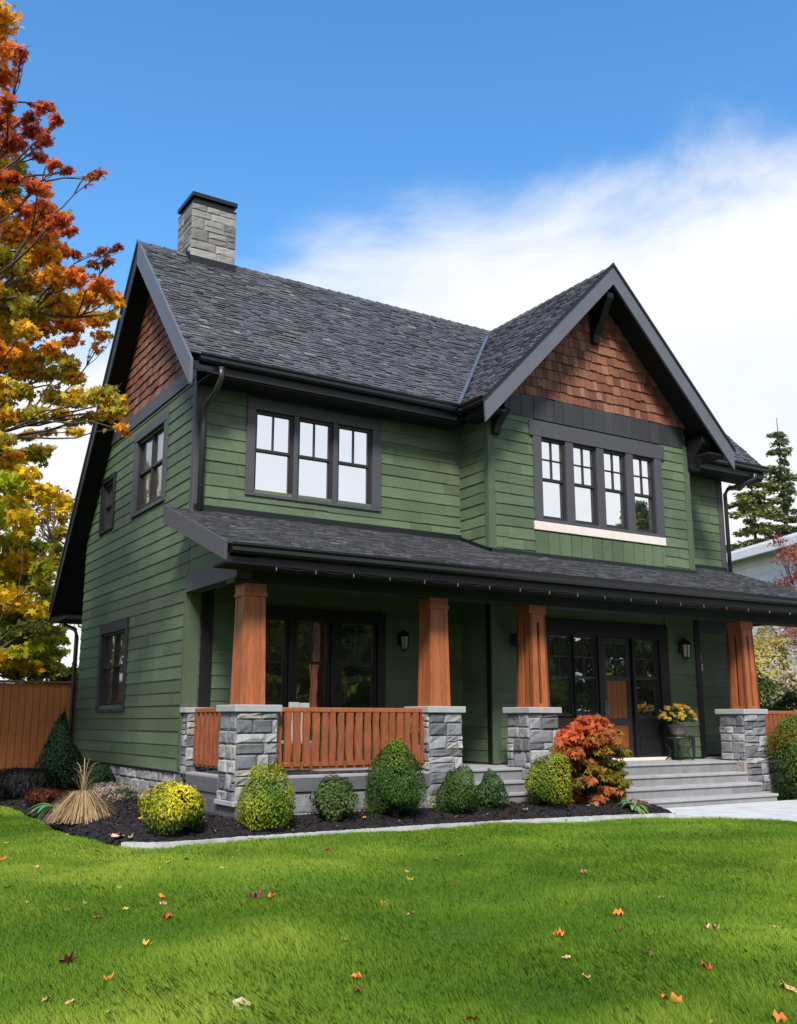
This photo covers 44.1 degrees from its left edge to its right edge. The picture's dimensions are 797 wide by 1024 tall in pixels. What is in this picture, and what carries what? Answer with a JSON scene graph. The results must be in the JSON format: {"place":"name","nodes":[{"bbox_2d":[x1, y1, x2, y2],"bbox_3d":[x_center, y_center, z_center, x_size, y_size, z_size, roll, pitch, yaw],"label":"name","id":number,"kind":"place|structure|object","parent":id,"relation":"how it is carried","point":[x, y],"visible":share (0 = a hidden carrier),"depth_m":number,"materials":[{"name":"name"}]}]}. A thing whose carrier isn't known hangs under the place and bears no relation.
{"place":"outdoors","nodes":[
{"label":"outdoors","id":0,"kind":"place"},
{"bbox_2d":[0,783,796,1023],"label":"lawn","id":1,"kind":"structure","parent":0,"point":[52,826],"depth_m":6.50,"materials":[{"name":"plant"}]},
{"bbox_2d":[0,680,77,778],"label":"cedar fence","id":2,"kind":"object","parent":1,"relation":"on","point":[30,712],"visible":0.51,"depth_m":20.31,"materials":[{"name":"brown wood"}]},
{"bbox_2d":[0,613,78,684],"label":"tree","id":3,"kind":"object","parent":1,"relation":"on","point":[48,673],"visible":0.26,"depth_m":24.23,"materials":[{"name":"yellow plant"}]},
{"bbox_2d":[4,485,80,683],"bbox_3d":[-10.511,3.453,29.449,4.434,8.878,3.726,-6,-14,28],"label":"thin tree","id":4,"kind":"object","parent":1,"relation":"on","point":[41,524],"visible":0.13,"depth_m":29.52,"materials":[{"name":"plant"}]},
{"bbox_2d":[41,993,53,1001],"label":"fallen leaf","id":5,"kind":"object","parent":1,"relation":"on","point":[47,998],"visible":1,"depth_m":5.38,"materials":[{"name":"beige plant"}]},
{"bbox_2d":[0,0,131,471],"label":"maple tree","id":6,"kind":"object","parent":1,"relation":"on","point":[36,247],"visible":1,"depth_m":14.62,"materials":[{"name":"orange plant"}]},
{"bbox_2d":[59,950,79,963],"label":"fallen leaf","id":7,"kind":"object","parent":1,"relation":"on","point":[66,958],"visible":1,"depth_m":6.15,"materials":[{"name":"brown plant"}]},
{"bbox_2d":[142,939,152,945],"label":"fallen leaf","id":8,"kind":"object","parent":1,"relation":"on","point":[147,943],"visible":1,"depth_m":6.64,"materials":[{"name":"yellow plant"}]},
{"bbox_2d":[161,913,172,917],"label":"fallen leaf","id":9,"kind":"object","parent":1,"relation":"on","point":[168,915],"visible":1,"depth_m":7.62,"materials":[{"name":"red plant"}]},
{"bbox_2d":[231,997,252,1008],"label":"fallen leaf","id":10,"kind":"object","parent":1,"relation":"on","point":[239,999],"visible":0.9,"depth_m":5.36,"materials":[{"name":"beige plant"}]},
{"bbox_2d":[249,887,262,899],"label":"fallen leaf","id":11,"kind":"object","parent":1,"relation":"on","point":[253,895],"visible":0.97,"depth_m":8.42,"materials":[{"name":"brown plant"}]},
{"bbox_2d":[0,780,675,843],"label":"mulch bed","id":12,"kind":"object","parent":1,"relation":"on","point":[341,825],"visible":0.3,"depth_m":13.82,"materials":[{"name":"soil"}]},
{"bbox_2d":[0,766,65,798],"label":"dark grass clump","id":13,"kind":"object","parent":12,"relation":"on","point":[18,782],"visible":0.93,"depth_m":17.56,"materials":[{"name":"black plant"}]},
{"bbox_2d":[22,787,69,803],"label":"red shrub","id":14,"kind":"object","parent":12,"relation":"on","point":[40,795],"visible":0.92,"depth_m":16.46,"materials":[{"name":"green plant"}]},
{"bbox_2d":[30,801,70,817],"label":"hosta","id":15,"kind":"object","parent":12,"relation":"in","point":[45,806],"visible":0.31,"depth_m":15.25,"materials":[{"name":"green plant"}]},
{"bbox_2d":[32,708,86,789],"bbox_3d":[-6.290,4.515,18.530,1.233,1.641,0.897,-1,-12,3],"label":"cypress shrub","id":16,"kind":"object","parent":12,"relation":"on","point":[62,752],"visible":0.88,"depth_m":18.34,"materials":[{"name":"green plant"}]},
{"bbox_2d":[39,758,116,824],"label":"fountain grass","id":17,"kind":"object","parent":12,"relation":"on","point":[85,805],"depth_m":13.71,"materials":[{"name":"beige plant"}]},
{"bbox_2d":[76,761,119,792],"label":"shrub","id":18,"kind":"object","parent":12,"relation":"on","point":[103,775],"visible":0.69,"depth_m":17.32,"materials":[{"name":"green plant"}]},
{"bbox_2d":[90,781,143,803],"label":"heather","id":19,"kind":"object","parent":12,"relation":"on","point":[122,794],"visible":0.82,"depth_m":15.89,"materials":[{"name":"white plant"}]},
{"bbox_2d":[111,833,123,836],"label":"fallen leaf","id":20,"kind":"object","parent":12,"relation":"on","point":[115,835],"visible":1,"depth_m":12.12,"materials":[{"name":"plant"}]},
{"bbox_2d":[137,779,207,834],"bbox_3d":[-2.804,3.741,12.414,0.930,0.709,0.900,7,-14,-31],"label":"evergreen shrub","id":21,"kind":"object","parent":12,"relation":"on","point":[175,809],"visible":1,"depth_m":12.19,"materials":[{"name":"yellow plant"}]},
{"bbox_2d":[234,759,299,830],"bbox_3d":[-1.770,3.780,13.092,0.834,0.953,0.848,7,-14,-31],"label":"evergreen shrub","id":22,"kind":"object","parent":12,"relation":"on","point":[267,802],"visible":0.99,"depth_m":12.88,"materials":[{"name":"green plant"}]},
{"bbox_2d":[305,771,360,821],"bbox_3d":[-0.900,3.996,13.755,0.680,0.737,0.642,7,-14,-31],"label":"evergreen shrub","id":23,"kind":"object","parent":12,"relation":"on","point":[330,804],"visible":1,"depth_m":13.57,"materials":[{"name":"green plant"}]},
{"bbox_2d":[359,734,428,818],"bbox_3d":[-0.028,3.848,14.243,1.034,1.244,0.847,-4,-13,18],"label":"evergreen shrub","id":24,"kind":"object","parent":12,"relation":"on","point":[395,788],"visible":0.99,"depth_m":14.02,"materials":[{"name":"green plant"}]},
{"bbox_2d":[428,763,478,812],"bbox_3d":[0.852,4.171,14.763,0.734,0.800,0.702,-3,-12,16],"label":"evergreen shrub","id":25,"kind":"object","parent":12,"relation":"on","point":[458,795],"visible":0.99,"depth_m":14.59,"materials":[{"name":"green plant"}]},
{"bbox_2d":[475,768,509,809],"bbox_3d":[1.399,4.282,15.136,0.561,0.683,0.616,-4,-13,20],"label":"evergreen shrub","id":26,"kind":"object","parent":12,"relation":"on","point":[490,791],"visible":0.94,"depth_m":15.04,"materials":[{"name":"green plant"}]},
{"bbox_2d":[523,751,573,805],"bbox_3d":[2.415,4.276,15.692,0.799,0.927,0.934,-4,-13,17],"label":"evergreen shrub","id":27,"kind":"object","parent":12,"relation":"on","point":[548,785],"visible":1,"depth_m":15.44,"materials":[{"name":"plant"}]},
{"bbox_2d":[548,713,633,805],"bbox_3d":[3.148,4.121,16.251,1.667,1.586,1.152,7,-14,-31],"label":"japanese maple","id":28,"kind":"object","parent":12,"relation":"on","point":[588,742],"visible":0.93,"depth_m":15.99,"materials":[{"name":"orange plant"}]},
{"bbox_2d":[618,800,649,813],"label":"hosta","id":29,"kind":"object","parent":12,"relation":"on","point":[636,805],"visible":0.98,"depth_m":15.66,"materials":[{"name":"green plant"}]},
{"bbox_2d":[351,971,361,977],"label":"fallen leaf","id":30,"kind":"object","parent":1,"relation":"on","point":[354,975],"visible":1,"depth_m":5.85,"materials":[{"name":"orange plant"}]},
{"bbox_2d":[121,813,673,849],"bbox_3d":[0.491,4.451,13.774,8.609,0.112,0.384,6,-13,-27],"label":"concrete edging","id":31,"kind":"object","parent":1,"relation":"on","point":[142,845],"visible":0.48,"depth_m":13.57,"materials":[{"name":"grey concrete"}]},
{"bbox_2d":[553,926,564,935],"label":"fallen leaf","id":32,"kind":"object","parent":1,"relation":"on","point":[559,932],"visible":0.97,"depth_m":6.86,"materials":[{"name":"orange plant"}]},
{"bbox_2d":[613,907,622,915],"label":"fallen leaf","id":33,"kind":"object","parent":1,"relation":"on","point":[617,912],"visible":0.97,"depth_m":7.81,"materials":[{"name":"orange plant"}]},
{"bbox_2d":[660,990,682,1002],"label":"fallen leaf","id":34,"kind":"object","parent":1,"relation":"on","point":[664,996],"visible":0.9,"depth_m":5.33,"materials":[{"name":"orange plant"}]},
{"bbox_2d":[701,959,711,969],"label":"fallen leaf","id":35,"kind":"object","parent":1,"relation":"on","point":[705,965],"visible":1,"depth_m":6.07,"materials":[{"name":"red plant"}]},
{"bbox_2d":[705,923,719,929],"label":"fallen leaf","id":36,"kind":"object","parent":1,"relation":"on","point":[711,925],"visible":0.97,"depth_m":7.11,"materials":[{"name":"beige plant"}]},
{"bbox_2d":[665,800,796,821],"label":"front walk","id":37,"kind":"structure","parent":1,"relation":"on","point":[783,810],"depth_m":16.21,"materials":[{"name":"concrete"}]},
{"bbox_2d":[753,625,796,708],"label":"yellow shrub","id":38,"kind":"object","parent":1,"relation":"on","point":[765,645],"visible":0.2,"depth_m":26.82,"materials":[{"name":"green plant"}]},
{"bbox_2d":[764,709,796,800],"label":"evergreen shrub","id":39,"kind":"object","parent":1,"relation":"on","point":[790,762],"visible":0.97,"depth_m":18.75,"materials":[{"name":"green plant"}]},
{"bbox_2d":[773,1009,787,1023],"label":"fallen leaf","id":40,"kind":"object","parent":1,"relation":"on","point":[777,1016],"visible":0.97,"depth_m":4.98,"materials":[{"name":"orange plant"}]},
{"bbox_2d":[765,663,796,710],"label":"cream shrub","id":41,"kind":"object","parent":1,"relation":"on","point":[786,677],"visible":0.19,"depth_m":24.68,"materials":[{"name":"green plant"}]},
{"bbox_2d":[767,532,796,664],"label":"red twig tree","id":42,"kind":"object","parent":1,"relation":"on","point":[791,631],"visible":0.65,"depth_m":26.87,"materials":[{"name":"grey plant"}]},
{"bbox_2d":[781,981,796,992],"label":"fallen leaf","id":43,"kind":"object","parent":1,"relation":"on","point":[787,986],"visible":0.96,"depth_m":5.64,"materials":[{"name":"beige plant"}]},
{"bbox_2d":[0,0,796,683],"label":"sky","id":44,"kind":"structure","parent":0,"point":[473,163],"materials":[{"name":"blue"}]},
{"bbox_3d":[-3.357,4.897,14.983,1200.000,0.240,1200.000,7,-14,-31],"label":"ground","id":45,"kind":"structure","parent":0,"visible":0},
{"bbox_2d":[0,444,73,678],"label":"yellow maple tree","id":46,"kind":"object","parent":45,"relation":"on","point":[23,571],"visible":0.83,"depth_m":23.89,"materials":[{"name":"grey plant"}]},
{"bbox_2d":[48,191,796,818],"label":"house","id":47,"kind":"structure","parent":45,"relation":"on","point":[578,441],"depth_m":18.15,"materials":[{"name":"green paint"}]},
{"bbox_2d":[103,483,112,528],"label":"window","id":48,"kind":"structure","parent":47,"relation":"in","point":[108,496],"depth_m":20.61,"materials":[{"name":"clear glass"}]},
{"bbox_2d":[100,633,115,704],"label":"window","id":49,"kind":"structure","parent":47,"relation":"in","point":[109,641],"depth_m":19.35,"materials":[{"name":"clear glass"}]},
{"bbox_2d":[112,631,124,703],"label":"window","id":50,"kind":"structure","parent":47,"relation":"in","point":[119,641],"depth_m":18.75,"materials":[{"name":"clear glass"}]},
{"bbox_2d":[136,435,152,510],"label":"window","id":51,"kind":"structure","parent":47,"relation":"in","point":[145,457],"depth_m":18.69,"materials":[{"name":"clear glass"}]},
{"bbox_2d":[150,427,163,502],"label":"window","id":52,"kind":"structure","parent":47,"relation":"in","point":[157,451],"depth_m":18.10,"materials":[{"name":"clear glass"}]},
{"bbox_2d":[254,410,293,493],"bbox_3d":[-2.186,-0.994,17.042,0.740,1.470,0.087,7,-14,-31],"label":"window","id":53,"kind":"structure","parent":47,"relation":"in","point":[274,432],"depth_m":17.07,"materials":[{"name":"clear glass"}]},
{"bbox_2d":[265,617,287,717],"bbox_3d":[-2.173,2.573,16.296,0.690,1.660,0.087,7,-14,-31],"label":"window","id":54,"kind":"structure","parent":47,"relation":"in","point":[276,652],"depth_m":16.40,"materials":[{"name":"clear glass"}]},
{"bbox_2d":[281,702,311,772],"bbox_3d":[-1.609,3.412,14.906,0.480,1.030,0.480,7,-14,-31],"label":"porch chair","id":55,"kind":"object","parent":47,"relation":"on","point":[294,704],"visible":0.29,"depth_m":14.77,"materials":[{"name":"grey paint"}]},
{"bbox_2d":[295,619,329,717],"bbox_3d":[-1.486,2.662,16.716,0.670,1.660,0.087,7,-14,-31],"label":"window","id":56,"kind":"structure","parent":47,"relation":"in","point":[312,636],"depth_m":16.75,"materials":[{"name":"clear glass"}]},
{"bbox_2d":[297,418,332,498],"bbox_3d":[-1.507,-0.907,17.456,0.700,1.470,0.087,7,-14,-31],"label":"window","id":57,"kind":"structure","parent":47,"relation":"in","point":[315,437],"depth_m":17.48,"materials":[{"name":"clear glass"}]},
{"bbox_2d":[337,425,370,503],"bbox_3d":[-0.828,-0.819,17.871,0.720,1.470,0.087,7,-14,-31],"label":"window","id":58,"kind":"structure","parent":47,"relation":"in","point":[354,444],"depth_m":17.90,"materials":[{"name":"clear glass"}]},
{"bbox_2d":[340,621,376,718],"bbox_3d":[-0.726,2.760,17.179,0.740,1.660,0.087,7,-14,-31],"label":"window","id":59,"kind":"structure","parent":47,"relation":"in","point":[358,639],"depth_m":17.22,"materials":[{"name":"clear glass"}]},
{"bbox_2d":[276,567,795,614],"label":"string lights","id":60,"kind":"object","parent":47,"relation":"attached to","point":[525,589],"visible":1,"depth_m":16.06,"materials":[{"name":"glass bulbs"},{"name":"black plastic cable"}]},
{"bbox_2d":[541,438,566,521],"bbox_3d":[2.982,-0.619,19.156,0.620,1.610,0.087,7,-14,-31],"label":"window","id":61,"kind":"structure","parent":47,"relation":"in","point":[553,467],"depth_m":19.19,"materials":[{"name":"clear glass"}]},
{"bbox_2d":[549,633,573,715],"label":"window","id":62,"kind":"structure","parent":47,"relation":"in","point":[561,672],"depth_m":18.43,"materials":[{"name":"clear glass"}]},
{"bbox_2d":[573,444,597,525],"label":"window","id":63,"kind":"structure","parent":47,"relation":"in","point":[584,457],"depth_m":19.61,"materials":[{"name":"clear glass"}]},
{"bbox_2d":[573,635,598,715],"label":"window","id":64,"kind":"structure","parent":47,"relation":"in","point":[585,652],"depth_m":18.74,"materials":[{"name":"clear glass"}]},
{"bbox_2d":[604,450,627,529],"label":"window","id":65,"kind":"structure","parent":47,"relation":"in","point":[614,468],"depth_m":20.04,"materials":[{"name":"clear glass"}]},
{"bbox_2d":[603,637,633,757],"bbox_3d":[4.249,3.581,19.030,0.750,2.290,0.135,7,-14,-31],"label":"door","id":66,"kind":"structure","parent":47,"relation":"in","point":[618,698],"depth_m":19.11,"materials":[{"name":"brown wood"}]},
{"bbox_2d":[633,456,655,533],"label":"window","id":67,"kind":"structure","parent":47,"relation":"in","point":[642,467],"depth_m":20.46,"materials":[{"name":"clear glass"}]},
{"bbox_2d":[634,638,660,718],"bbox_3d":[4.908,3.313,19.553,0.690,1.560,0.087,7,-14,-31],"label":"window","id":68,"kind":"structure","parent":47,"relation":"in","point":[646,650],"depth_m":19.59,"materials":[{"name":"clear glass"}]},
{"bbox_2d":[665,735,694,760],"bbox_3d":[5.487,4.600,19.198,0.498,0.478,0.572,-8,-15,34],"label":"plant stand","id":69,"kind":"object","parent":47,"relation":"on","point":[692,738],"visible":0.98,"depth_m":19.17,"materials":[{"name":"black metal"}]},
{"bbox_2d":[658,703,697,736],"bbox_3d":[5.461,4.076,19.291,0.828,0.648,0.721,7,-14,-31],"label":"flower pot","id":70,"kind":"object","parent":69,"relation":"on","point":[677,713],"visible":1,"depth_m":19.13,"materials":[{"name":"yellow plant"}]},
{"bbox_2d":[726,473,787,552],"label":"conifer tree","id":71,"kind":"object","parent":45,"relation":"on","point":[748,504],"visible":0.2,"depth_m":44.08,"materials":[{"name":"green plant"}]},
{"bbox_2d":[726,532,796,679],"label":"neighbour house","id":72,"kind":"structure","parent":45,"relation":"on","point":[752,561],"depth_m":31.82,"materials":[{"name":"white"}]},
{"bbox_2d":[780,585,796,635],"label":"window","id":73,"kind":"structure","parent":72,"relation":"in","point":[795,585],"depth_m":30.73,"materials":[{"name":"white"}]},
{"bbox_2d":[751,418,796,541],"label":"conifer tree","id":74,"kind":"object","parent":45,"relation":"on","point":[784,485],"visible":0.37,"depth_m":45.04,"materials":[{"name":"green plant"}]},
{"bbox_2d":[757,670,796,710],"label":"hedge shrub","id":75,"kind":"object","parent":45,"relation":"on","point":[769,685],"visible":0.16,"depth_m":23.51,"materials":[{"name":"green plant"}]},
{"bbox_2d":[769,686,796,771],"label":"hedge shrub","id":76,"kind":"object","parent":45,"relation":"on","point":[788,699],"visible":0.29,"depth_m":22.72,"materials":[{"name":"green plant"}]}
]}

